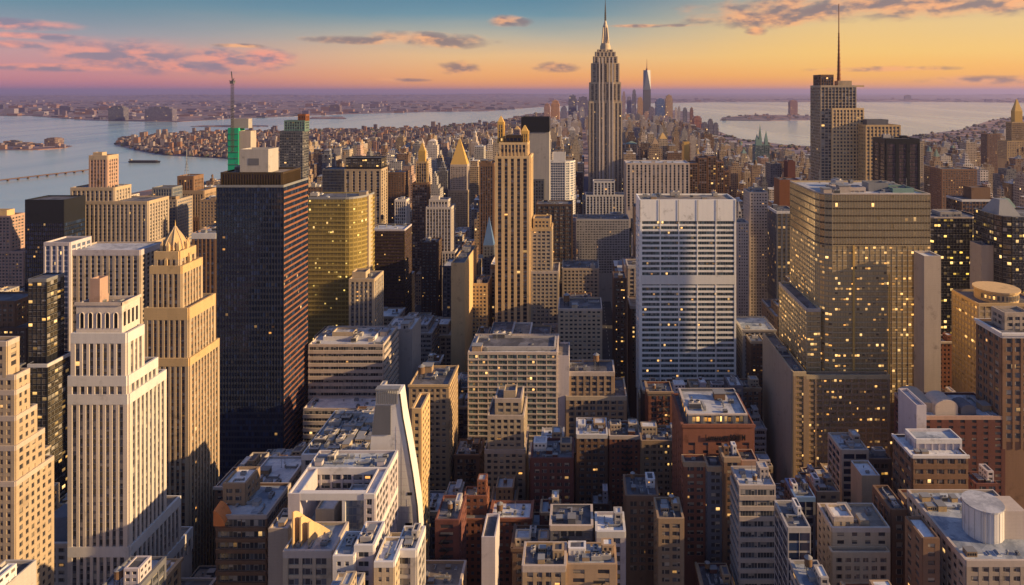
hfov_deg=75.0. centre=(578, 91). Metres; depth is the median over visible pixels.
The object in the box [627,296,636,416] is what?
city block
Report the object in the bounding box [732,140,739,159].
city block
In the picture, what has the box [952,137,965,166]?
city block
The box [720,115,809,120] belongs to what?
bay island
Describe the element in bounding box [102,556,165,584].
city block
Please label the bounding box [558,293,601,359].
punched office
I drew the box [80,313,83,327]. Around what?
arched window
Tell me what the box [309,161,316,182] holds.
city block
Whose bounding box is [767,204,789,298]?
blue black tower
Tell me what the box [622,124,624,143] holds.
city block
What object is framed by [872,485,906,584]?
brick stack block
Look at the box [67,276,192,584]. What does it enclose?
deco tower
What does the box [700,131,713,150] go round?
city block
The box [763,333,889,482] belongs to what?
lit office annex
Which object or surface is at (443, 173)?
city block
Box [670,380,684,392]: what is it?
city block
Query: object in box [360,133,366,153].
city block
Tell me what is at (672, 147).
city block
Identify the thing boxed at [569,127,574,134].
city block
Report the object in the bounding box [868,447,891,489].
dim lit block
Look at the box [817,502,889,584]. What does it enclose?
beige corner block
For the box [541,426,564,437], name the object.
city block
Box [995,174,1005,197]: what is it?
city block
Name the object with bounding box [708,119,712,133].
skyline tower
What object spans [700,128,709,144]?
city block
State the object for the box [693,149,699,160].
city block
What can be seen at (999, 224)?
peaked glass tower
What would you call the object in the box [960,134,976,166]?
city block
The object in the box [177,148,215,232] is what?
masted tower
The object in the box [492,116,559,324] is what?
golden tower
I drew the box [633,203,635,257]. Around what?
city block
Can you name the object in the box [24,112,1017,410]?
distant city blocks
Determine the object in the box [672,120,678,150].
city block
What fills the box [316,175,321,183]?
city block
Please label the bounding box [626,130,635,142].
city block
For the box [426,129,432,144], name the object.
city block
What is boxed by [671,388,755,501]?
brick building
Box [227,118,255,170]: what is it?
construction tower
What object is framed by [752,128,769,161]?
gothic tower
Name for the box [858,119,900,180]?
gridded wing
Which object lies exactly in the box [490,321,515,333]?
city block
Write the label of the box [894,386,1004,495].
vaulted brick complex
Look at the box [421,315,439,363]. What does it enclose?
city block
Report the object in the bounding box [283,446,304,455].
city block
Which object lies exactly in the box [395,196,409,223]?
white tower
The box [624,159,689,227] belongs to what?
hall block
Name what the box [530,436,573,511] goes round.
maroon block
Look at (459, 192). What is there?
pyramid tower
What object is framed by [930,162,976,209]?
brick midrise
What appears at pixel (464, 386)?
city block
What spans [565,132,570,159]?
city block
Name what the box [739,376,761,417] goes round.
city block
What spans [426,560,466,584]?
building
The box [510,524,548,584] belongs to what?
city block
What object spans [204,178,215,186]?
city block
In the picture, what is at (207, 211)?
brown block
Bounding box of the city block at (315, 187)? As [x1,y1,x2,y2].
[308,183,321,194]
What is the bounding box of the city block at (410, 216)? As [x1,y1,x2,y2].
[410,207,411,223]
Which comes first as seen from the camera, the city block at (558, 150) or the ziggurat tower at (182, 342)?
the ziggurat tower at (182, 342)
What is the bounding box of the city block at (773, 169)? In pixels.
[765,153,781,186]
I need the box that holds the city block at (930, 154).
[924,149,933,164]
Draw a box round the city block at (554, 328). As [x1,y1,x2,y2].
[542,323,557,333]
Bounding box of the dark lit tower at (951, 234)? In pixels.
[930,209,973,333]
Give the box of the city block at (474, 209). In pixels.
[471,195,478,238]
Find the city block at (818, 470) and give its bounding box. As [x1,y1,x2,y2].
[800,467,824,473]
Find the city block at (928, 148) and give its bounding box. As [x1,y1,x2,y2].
[924,146,931,163]
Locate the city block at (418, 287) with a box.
[416,267,420,304]
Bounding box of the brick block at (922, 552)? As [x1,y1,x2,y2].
[905,516,939,584]
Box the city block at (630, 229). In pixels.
[629,218,632,257]
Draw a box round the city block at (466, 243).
[455,241,477,274]
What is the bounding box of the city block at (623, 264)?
[622,256,635,270]
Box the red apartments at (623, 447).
[608,419,639,510]
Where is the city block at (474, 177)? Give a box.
[469,157,478,204]
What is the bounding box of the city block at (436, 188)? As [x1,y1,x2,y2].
[430,171,442,196]
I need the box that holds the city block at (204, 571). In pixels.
[190,566,215,577]
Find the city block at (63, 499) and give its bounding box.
[60,493,66,506]
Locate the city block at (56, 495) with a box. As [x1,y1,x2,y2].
[54,482,59,511]
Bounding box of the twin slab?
[479,159,494,253]
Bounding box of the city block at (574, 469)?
[564,434,575,503]
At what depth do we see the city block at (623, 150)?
1429.09 m
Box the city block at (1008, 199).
[1003,187,1014,207]
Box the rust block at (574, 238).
[573,217,575,259]
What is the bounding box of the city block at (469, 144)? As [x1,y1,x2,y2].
[468,137,472,155]
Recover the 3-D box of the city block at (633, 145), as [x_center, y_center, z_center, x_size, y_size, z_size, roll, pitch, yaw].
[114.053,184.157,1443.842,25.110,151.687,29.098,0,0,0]
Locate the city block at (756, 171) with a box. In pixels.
[748,163,762,185]
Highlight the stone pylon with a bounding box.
[914,251,940,391]
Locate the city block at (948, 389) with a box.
[941,387,955,391]
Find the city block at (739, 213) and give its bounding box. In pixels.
[737,201,741,217]
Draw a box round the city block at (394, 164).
[389,148,404,169]
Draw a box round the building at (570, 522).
[549,504,592,541]
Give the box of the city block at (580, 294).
[570,293,591,296]
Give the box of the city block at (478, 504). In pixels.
[464,474,491,584]
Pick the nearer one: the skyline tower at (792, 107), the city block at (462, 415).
the city block at (462, 415)
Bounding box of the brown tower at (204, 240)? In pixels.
[192,226,215,292]
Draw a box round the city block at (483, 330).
[476,326,490,333]
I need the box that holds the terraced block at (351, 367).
[303,324,398,440]
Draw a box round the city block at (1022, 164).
[1018,147,1023,174]
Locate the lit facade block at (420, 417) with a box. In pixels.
[411,392,429,559]
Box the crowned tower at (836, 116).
[810,4,863,180]
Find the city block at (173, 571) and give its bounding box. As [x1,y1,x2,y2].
[166,557,183,584]
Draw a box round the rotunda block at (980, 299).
[952,281,1023,392]
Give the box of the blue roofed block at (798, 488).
[784,475,815,559]
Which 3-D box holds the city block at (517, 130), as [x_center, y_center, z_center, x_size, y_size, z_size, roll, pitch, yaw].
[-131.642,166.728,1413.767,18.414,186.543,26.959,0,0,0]
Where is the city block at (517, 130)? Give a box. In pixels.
[512,126,520,134]
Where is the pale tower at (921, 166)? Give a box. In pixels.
[920,141,923,190]
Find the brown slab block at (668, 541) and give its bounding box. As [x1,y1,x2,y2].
[653,494,683,584]
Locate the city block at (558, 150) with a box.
[554,147,562,151]
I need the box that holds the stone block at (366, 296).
[349,268,383,325]
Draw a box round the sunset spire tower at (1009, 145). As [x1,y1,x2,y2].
[997,99,1023,167]
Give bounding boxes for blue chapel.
[483,218,494,274]
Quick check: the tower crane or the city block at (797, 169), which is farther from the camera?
the city block at (797, 169)
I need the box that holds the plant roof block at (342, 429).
[301,409,373,474]
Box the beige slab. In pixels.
[743,183,767,315]
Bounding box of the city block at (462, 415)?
[458,393,467,442]
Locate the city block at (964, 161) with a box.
[955,151,973,167]
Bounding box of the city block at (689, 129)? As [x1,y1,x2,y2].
[687,121,691,134]
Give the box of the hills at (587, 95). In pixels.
[445,94,1023,96]
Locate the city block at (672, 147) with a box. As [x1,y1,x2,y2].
[668,143,675,150]
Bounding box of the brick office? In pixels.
[408,362,458,489]
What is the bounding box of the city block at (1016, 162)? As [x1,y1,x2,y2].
[1005,149,1023,173]
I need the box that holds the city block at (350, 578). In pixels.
[331,571,364,584]
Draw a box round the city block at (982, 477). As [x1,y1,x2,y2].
[968,464,998,493]
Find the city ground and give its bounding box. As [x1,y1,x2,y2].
[115,108,1023,195]
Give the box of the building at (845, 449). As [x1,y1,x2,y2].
[828,430,868,502]
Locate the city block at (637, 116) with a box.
[635,112,639,119]
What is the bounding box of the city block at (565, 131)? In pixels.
[562,127,568,136]
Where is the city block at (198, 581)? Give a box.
[181,577,215,584]
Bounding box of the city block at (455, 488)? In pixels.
[445,479,464,494]
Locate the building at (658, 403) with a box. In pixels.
[644,381,673,424]
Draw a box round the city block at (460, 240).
[455,231,466,245]
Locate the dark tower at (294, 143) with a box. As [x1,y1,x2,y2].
[280,114,308,186]
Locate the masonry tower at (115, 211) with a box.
[70,152,168,242]
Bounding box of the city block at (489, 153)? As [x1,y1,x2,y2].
[486,133,492,159]
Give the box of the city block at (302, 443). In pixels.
[293,441,308,448]
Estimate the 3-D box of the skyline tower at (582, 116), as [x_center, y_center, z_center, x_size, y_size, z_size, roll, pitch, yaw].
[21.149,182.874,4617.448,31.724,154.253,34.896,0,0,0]
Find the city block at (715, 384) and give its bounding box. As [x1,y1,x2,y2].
[707,381,723,387]
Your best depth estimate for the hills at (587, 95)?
33132.33 m
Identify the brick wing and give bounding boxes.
[681,454,704,584]
[719,441,740,573]
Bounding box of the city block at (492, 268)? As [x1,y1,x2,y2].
[490,256,494,322]
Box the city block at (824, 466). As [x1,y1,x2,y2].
[820,463,827,471]
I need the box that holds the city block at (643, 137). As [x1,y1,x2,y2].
[637,131,646,159]
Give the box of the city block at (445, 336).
[435,317,450,364]
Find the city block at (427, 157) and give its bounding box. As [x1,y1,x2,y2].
[414,138,430,184]
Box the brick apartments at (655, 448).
[638,422,672,496]
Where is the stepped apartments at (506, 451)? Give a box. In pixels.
[484,384,528,500]
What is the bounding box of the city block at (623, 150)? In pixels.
[622,147,625,177]
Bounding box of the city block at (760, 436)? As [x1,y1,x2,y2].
[746,405,766,451]
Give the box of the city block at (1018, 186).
[1013,167,1023,205]
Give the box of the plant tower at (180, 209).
[152,185,192,241]
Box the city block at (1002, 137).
[993,129,1004,139]
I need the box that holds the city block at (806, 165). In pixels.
[799,148,809,176]
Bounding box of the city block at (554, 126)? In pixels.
[551,123,557,131]
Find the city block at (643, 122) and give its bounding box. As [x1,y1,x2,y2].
[640,117,646,131]
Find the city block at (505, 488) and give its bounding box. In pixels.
[490,476,518,500]
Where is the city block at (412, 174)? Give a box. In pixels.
[403,151,415,202]
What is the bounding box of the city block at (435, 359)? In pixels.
[426,353,443,364]
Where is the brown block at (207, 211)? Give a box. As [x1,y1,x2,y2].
[199,195,215,229]
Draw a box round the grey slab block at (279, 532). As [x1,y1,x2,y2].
[268,508,291,584]
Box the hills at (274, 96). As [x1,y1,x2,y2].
[0,95,521,97]
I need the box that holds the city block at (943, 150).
[938,141,947,153]
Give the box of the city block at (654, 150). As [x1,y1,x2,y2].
[648,137,661,159]
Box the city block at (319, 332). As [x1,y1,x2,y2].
[314,326,327,338]
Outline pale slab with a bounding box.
[482,513,499,584]
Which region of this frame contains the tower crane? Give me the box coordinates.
[230,71,234,151]
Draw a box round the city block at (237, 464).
[225,460,242,474]
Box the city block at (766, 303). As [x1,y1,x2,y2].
[762,299,770,316]
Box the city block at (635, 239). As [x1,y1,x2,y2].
[635,222,635,257]
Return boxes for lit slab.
[451,245,476,371]
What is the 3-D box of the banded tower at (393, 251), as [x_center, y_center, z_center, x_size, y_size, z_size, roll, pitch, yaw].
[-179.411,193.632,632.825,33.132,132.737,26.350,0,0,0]
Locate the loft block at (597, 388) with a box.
[565,352,626,436]
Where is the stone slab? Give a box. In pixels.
[322,156,387,225]
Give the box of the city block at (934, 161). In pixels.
[924,148,944,191]
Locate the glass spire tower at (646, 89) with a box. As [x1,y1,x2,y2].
[643,67,650,114]
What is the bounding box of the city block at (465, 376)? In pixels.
[458,372,467,378]
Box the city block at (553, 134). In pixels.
[550,127,557,151]
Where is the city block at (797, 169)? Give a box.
[795,155,800,176]
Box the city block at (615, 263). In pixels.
[613,259,621,270]
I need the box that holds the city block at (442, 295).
[442,275,442,315]
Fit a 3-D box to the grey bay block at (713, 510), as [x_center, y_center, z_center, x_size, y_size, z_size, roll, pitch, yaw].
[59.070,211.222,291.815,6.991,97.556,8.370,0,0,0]
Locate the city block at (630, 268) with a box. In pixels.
[625,259,635,397]
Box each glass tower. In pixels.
[216,147,307,480]
[550,152,574,213]
[779,170,929,489]
[974,198,1023,293]
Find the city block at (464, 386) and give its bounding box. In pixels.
[461,379,467,392]
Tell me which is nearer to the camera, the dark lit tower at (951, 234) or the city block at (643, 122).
the dark lit tower at (951, 234)
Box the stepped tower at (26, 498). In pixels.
[0,336,53,584]
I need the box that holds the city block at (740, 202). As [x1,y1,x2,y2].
[735,197,742,217]
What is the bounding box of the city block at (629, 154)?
[623,144,635,191]
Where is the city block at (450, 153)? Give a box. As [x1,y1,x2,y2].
[445,147,453,169]
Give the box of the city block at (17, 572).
[0,560,35,584]
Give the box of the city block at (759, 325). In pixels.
[736,316,776,377]
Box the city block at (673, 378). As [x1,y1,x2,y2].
[665,376,680,381]
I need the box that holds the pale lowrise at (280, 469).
[260,456,300,488]
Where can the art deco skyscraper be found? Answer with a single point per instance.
(604, 131)
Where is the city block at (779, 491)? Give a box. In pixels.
[775,480,783,499]
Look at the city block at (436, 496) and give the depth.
332.28 m
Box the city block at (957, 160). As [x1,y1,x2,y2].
[954,149,959,165]
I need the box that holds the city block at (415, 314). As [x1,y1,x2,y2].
[407,312,418,316]
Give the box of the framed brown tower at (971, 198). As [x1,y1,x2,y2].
[946,185,991,213]
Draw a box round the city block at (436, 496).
[429,490,446,559]
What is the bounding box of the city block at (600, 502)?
[584,484,612,541]
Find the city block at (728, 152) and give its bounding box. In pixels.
[726,148,730,156]
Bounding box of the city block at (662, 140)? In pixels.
[658,122,666,159]
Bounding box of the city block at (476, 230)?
[474,211,478,253]
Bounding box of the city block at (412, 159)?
[410,145,414,164]
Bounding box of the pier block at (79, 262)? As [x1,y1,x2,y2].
[44,236,160,350]
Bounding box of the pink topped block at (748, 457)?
[737,449,757,465]
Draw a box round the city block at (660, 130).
[656,124,664,140]
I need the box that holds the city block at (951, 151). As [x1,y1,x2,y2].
[945,140,954,161]
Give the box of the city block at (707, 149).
[702,143,713,155]
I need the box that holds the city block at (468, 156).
[465,150,470,165]
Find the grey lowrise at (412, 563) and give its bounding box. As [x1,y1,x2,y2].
[394,523,425,584]
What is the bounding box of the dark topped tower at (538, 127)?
[521,116,549,216]
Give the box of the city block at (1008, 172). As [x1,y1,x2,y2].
[993,161,1015,197]
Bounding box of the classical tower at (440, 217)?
[426,196,459,274]
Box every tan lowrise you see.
[374,536,404,584]
[576,417,607,503]
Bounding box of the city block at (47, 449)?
[45,445,50,454]
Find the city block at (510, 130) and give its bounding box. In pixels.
[506,127,513,134]
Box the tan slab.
[970,241,993,288]
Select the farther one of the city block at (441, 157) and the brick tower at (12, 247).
the city block at (441, 157)
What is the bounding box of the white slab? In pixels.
[736,218,748,315]
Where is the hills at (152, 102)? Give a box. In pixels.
[0,101,308,102]
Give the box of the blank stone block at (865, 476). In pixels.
[851,460,879,502]
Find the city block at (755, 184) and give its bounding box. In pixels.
[750,160,764,189]
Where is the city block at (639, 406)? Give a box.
[638,389,639,424]
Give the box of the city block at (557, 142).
[555,124,560,148]
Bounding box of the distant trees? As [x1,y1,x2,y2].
[114,112,1023,157]
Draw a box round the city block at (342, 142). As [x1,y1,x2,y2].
[340,134,347,145]
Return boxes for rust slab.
[774,177,799,206]
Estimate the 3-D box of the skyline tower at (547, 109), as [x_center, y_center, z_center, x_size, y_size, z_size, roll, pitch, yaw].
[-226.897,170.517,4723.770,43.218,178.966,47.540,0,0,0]
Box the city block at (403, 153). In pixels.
[397,130,411,164]
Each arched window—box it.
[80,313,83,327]
[89,313,91,327]
[97,313,100,327]
[106,313,108,327]
[114,313,117,327]
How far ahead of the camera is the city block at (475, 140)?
1643.31 m
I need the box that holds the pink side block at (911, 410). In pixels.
[898,388,925,433]
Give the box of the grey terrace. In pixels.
[573,214,628,301]
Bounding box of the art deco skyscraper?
[582,0,621,213]
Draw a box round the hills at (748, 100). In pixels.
[688,99,996,101]
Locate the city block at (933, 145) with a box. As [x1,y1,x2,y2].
[925,142,939,156]
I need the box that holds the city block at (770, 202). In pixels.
[768,200,773,205]
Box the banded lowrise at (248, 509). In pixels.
[213,466,290,584]
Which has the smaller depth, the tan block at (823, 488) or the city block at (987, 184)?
the tan block at (823, 488)
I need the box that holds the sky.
[0,0,1023,92]
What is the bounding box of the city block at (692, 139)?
[688,134,695,160]
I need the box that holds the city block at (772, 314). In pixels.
[766,298,778,337]
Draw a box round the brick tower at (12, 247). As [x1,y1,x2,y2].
[0,209,24,287]
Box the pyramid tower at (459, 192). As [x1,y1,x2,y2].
[448,139,469,229]
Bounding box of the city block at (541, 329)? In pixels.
[531,325,551,333]
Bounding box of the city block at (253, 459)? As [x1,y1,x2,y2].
[240,452,268,465]
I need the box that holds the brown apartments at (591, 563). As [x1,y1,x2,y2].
[566,538,616,584]
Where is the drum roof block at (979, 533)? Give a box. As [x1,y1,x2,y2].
[907,489,1023,584]
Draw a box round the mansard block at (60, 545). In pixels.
[54,502,66,584]
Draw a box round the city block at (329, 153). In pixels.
[322,142,334,168]
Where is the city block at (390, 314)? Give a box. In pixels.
[384,307,405,325]
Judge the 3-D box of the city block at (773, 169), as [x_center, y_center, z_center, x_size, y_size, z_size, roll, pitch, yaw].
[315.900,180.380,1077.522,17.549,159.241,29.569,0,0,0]
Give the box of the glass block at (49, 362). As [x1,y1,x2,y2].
[27,273,70,497]
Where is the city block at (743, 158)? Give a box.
[739,149,747,170]
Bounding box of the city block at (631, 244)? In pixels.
[631,232,632,256]
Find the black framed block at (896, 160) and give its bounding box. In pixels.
[873,134,919,189]
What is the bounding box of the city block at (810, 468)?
[798,464,813,478]
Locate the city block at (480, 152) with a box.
[475,138,485,162]
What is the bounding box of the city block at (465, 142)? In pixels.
[462,137,469,150]
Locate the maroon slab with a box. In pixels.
[435,493,465,559]
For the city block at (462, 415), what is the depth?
420.43 m
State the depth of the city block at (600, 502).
338.81 m
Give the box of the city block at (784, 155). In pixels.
[780,148,787,160]
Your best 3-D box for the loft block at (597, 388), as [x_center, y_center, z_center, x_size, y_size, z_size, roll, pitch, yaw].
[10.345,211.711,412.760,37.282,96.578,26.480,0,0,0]
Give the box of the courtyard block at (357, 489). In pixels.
[288,449,397,535]
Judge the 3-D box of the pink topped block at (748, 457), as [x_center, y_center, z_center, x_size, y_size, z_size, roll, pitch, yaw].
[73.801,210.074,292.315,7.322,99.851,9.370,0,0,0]
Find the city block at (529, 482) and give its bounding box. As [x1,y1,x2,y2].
[528,458,529,499]
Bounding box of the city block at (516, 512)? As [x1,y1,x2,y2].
[489,500,533,584]
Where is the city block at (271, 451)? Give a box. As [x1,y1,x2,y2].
[266,448,291,455]
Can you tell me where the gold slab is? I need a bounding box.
[682,139,689,160]
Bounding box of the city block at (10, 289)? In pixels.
[0,286,23,291]
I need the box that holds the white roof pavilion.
[595,507,625,584]
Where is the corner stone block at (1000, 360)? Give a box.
[974,306,1023,508]
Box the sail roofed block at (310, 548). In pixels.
[283,511,348,584]
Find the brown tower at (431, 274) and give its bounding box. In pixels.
[421,236,441,315]
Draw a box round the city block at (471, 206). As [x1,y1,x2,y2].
[469,194,476,238]
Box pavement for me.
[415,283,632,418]
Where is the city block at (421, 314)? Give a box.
[419,312,431,319]
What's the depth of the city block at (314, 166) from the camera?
1232.00 m
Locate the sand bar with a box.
[190,125,267,126]
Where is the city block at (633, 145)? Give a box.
[625,141,637,153]
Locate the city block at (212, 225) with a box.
[200,223,215,229]
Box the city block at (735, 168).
[728,152,741,197]
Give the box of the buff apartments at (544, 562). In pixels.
[522,541,566,584]
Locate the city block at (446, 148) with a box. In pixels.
[443,131,449,160]
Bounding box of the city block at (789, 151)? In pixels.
[780,149,794,157]
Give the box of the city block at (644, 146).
[641,126,649,159]
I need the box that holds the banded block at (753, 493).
[730,461,775,584]
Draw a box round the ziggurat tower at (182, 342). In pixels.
[144,221,219,573]
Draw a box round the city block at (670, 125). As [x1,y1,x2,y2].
[667,119,674,135]
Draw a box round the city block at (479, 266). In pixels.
[478,258,481,274]
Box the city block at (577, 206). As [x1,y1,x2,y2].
[576,197,579,213]
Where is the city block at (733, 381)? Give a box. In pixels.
[724,375,742,401]
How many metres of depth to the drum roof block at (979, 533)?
236.88 m
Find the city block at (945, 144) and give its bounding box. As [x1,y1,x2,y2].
[939,138,950,150]
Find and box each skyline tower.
[8,142,21,145]
[44,137,63,145]
[108,106,128,120]
[145,106,176,120]
[329,104,341,111]
[544,103,549,115]
[551,100,559,119]
[561,106,566,118]
[568,94,576,116]
[568,115,571,130]
[578,96,587,120]
[580,107,583,128]
[622,91,625,114]
[627,96,631,113]
[632,89,635,114]
[637,97,642,114]
[644,111,648,120]
[649,107,653,120]
[655,98,664,115]
[660,116,667,123]
[665,94,672,118]
[683,107,686,121]
[690,107,692,123]
[693,116,701,127]
[701,122,707,131]
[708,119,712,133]
[713,122,717,135]
[788,100,797,114]
[904,95,910,99]
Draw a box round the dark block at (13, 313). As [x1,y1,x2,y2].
[0,292,28,367]
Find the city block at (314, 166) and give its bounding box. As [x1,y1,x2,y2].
[309,140,318,179]
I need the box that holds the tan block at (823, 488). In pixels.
[806,472,839,539]
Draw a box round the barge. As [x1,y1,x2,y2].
[128,159,159,162]
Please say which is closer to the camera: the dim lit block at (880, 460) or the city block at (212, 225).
the dim lit block at (880, 460)
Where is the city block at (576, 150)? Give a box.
[572,133,579,170]
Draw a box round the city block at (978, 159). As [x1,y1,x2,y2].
[977,147,980,165]
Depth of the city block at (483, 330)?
503.06 m
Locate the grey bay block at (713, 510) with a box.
[704,456,721,562]
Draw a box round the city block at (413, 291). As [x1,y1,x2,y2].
[412,271,414,311]
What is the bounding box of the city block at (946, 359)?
[941,333,951,388]
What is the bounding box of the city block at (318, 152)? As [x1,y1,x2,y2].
[312,146,323,175]
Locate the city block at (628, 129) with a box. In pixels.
[625,119,633,142]
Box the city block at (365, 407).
[356,406,374,409]
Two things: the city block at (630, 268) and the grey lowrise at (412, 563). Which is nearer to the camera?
the grey lowrise at (412, 563)
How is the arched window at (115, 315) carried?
in the deco tower at (122, 506)
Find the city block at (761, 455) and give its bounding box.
[755,451,772,478]
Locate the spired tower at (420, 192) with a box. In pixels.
[412,143,429,282]
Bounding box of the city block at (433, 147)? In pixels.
[426,133,439,173]
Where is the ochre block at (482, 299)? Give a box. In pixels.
[473,274,491,338]
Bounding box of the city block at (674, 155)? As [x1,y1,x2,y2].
[667,137,681,159]
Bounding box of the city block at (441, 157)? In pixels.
[437,154,445,169]
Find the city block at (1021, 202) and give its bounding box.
[1015,196,1023,207]
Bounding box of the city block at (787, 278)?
[783,276,789,281]
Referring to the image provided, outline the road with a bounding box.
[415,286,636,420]
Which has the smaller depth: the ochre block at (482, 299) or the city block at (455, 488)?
the city block at (455, 488)
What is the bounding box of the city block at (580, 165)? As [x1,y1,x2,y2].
[578,161,583,194]
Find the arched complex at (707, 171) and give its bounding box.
[687,154,728,193]
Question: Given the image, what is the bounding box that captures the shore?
[0,93,1023,121]
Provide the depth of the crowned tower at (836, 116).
801.88 m
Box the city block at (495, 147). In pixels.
[493,138,498,160]
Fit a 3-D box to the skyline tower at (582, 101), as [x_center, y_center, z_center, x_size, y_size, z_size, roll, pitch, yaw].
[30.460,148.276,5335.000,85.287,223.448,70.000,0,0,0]
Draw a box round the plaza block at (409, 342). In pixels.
[388,316,420,408]
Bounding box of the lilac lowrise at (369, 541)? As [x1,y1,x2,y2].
[354,521,384,584]
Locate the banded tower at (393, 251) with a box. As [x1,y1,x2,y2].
[374,223,411,315]
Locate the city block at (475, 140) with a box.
[471,130,478,157]
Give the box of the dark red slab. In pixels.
[784,157,794,177]
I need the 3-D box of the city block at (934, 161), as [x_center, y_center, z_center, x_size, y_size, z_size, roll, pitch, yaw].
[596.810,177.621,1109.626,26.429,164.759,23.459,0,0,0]
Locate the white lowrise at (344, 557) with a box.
[333,531,360,580]
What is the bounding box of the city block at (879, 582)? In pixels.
[840,580,891,584]
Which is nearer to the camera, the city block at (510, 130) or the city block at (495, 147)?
the city block at (495, 147)
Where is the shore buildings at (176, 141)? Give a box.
[0,98,1023,157]
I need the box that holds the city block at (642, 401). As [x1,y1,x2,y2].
[640,378,655,421]
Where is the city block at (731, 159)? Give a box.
[723,156,733,169]
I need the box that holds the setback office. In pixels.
[562,260,598,296]
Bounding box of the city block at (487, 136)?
[482,123,489,143]
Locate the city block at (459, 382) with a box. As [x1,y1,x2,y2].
[458,373,461,396]
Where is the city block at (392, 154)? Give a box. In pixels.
[386,148,397,161]
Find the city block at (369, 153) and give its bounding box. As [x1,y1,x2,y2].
[366,148,372,155]
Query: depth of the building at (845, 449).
320.89 m
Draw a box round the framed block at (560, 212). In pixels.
[536,199,572,296]
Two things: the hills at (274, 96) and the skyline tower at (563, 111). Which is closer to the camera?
the skyline tower at (563, 111)
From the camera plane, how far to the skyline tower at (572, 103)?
5400.00 m
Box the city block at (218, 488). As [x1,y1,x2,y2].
[213,467,236,565]
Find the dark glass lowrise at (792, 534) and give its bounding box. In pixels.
[774,498,810,584]
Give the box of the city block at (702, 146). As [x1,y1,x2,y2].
[699,140,705,155]
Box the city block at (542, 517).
[532,490,560,524]
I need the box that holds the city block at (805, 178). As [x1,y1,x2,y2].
[802,169,808,180]
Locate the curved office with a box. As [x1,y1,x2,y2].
[308,191,374,343]
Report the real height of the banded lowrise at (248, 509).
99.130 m
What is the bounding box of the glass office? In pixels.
[468,330,569,449]
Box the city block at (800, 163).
[797,149,804,171]
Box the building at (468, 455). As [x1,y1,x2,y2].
[453,437,484,487]
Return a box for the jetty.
[0,169,88,180]
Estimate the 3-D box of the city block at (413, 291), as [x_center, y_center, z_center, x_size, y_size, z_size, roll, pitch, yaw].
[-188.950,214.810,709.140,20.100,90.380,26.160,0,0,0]
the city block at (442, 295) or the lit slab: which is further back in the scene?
the city block at (442, 295)
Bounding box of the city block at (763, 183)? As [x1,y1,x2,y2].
[759,174,769,199]
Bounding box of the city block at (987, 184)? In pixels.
[982,158,992,197]
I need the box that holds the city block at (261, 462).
[257,452,287,465]
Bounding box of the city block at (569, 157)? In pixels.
[566,145,575,213]
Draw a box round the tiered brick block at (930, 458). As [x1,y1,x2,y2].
[891,429,969,508]
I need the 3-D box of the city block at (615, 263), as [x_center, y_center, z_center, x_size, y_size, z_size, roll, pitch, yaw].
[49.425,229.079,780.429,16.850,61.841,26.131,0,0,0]
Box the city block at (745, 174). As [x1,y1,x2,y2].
[741,166,750,187]
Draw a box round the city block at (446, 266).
[442,258,453,316]
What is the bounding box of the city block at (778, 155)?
[776,145,780,159]
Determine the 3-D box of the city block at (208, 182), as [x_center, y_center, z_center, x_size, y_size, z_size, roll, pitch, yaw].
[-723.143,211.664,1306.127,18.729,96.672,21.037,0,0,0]
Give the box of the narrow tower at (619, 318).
[612,271,626,391]
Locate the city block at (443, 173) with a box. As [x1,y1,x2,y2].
[437,159,449,196]
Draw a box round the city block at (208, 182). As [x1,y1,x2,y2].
[206,174,217,185]
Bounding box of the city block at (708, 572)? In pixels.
[695,560,732,584]
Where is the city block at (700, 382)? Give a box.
[685,376,709,387]
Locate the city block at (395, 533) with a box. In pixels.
[389,532,400,535]
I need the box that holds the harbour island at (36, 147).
[0,145,70,149]
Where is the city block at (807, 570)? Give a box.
[789,554,829,584]
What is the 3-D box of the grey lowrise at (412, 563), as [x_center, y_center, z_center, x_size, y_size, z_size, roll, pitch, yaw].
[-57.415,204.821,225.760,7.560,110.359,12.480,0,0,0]
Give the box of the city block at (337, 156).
[335,154,339,166]
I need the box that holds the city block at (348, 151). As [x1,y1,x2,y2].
[342,147,352,166]
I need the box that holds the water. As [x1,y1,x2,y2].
[0,102,1023,212]
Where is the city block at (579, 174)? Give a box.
[575,170,582,213]
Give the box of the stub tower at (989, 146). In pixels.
[981,133,999,172]
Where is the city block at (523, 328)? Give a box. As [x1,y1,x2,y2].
[513,322,532,333]
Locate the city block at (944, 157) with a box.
[939,154,952,166]
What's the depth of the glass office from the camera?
399.94 m
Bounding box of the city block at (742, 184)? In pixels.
[734,180,745,200]
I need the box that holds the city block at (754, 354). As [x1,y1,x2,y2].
[746,334,762,421]
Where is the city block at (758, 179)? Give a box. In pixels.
[755,164,764,185]
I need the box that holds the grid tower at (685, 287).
[636,190,736,420]
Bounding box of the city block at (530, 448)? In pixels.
[528,442,531,457]
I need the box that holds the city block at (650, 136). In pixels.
[647,123,653,145]
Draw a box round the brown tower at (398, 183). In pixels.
[388,168,408,223]
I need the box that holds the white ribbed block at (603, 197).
[585,179,623,213]
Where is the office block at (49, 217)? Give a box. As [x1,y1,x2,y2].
[25,195,84,291]
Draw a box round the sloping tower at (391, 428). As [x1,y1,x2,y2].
[370,384,423,531]
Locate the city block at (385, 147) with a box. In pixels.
[381,142,387,155]

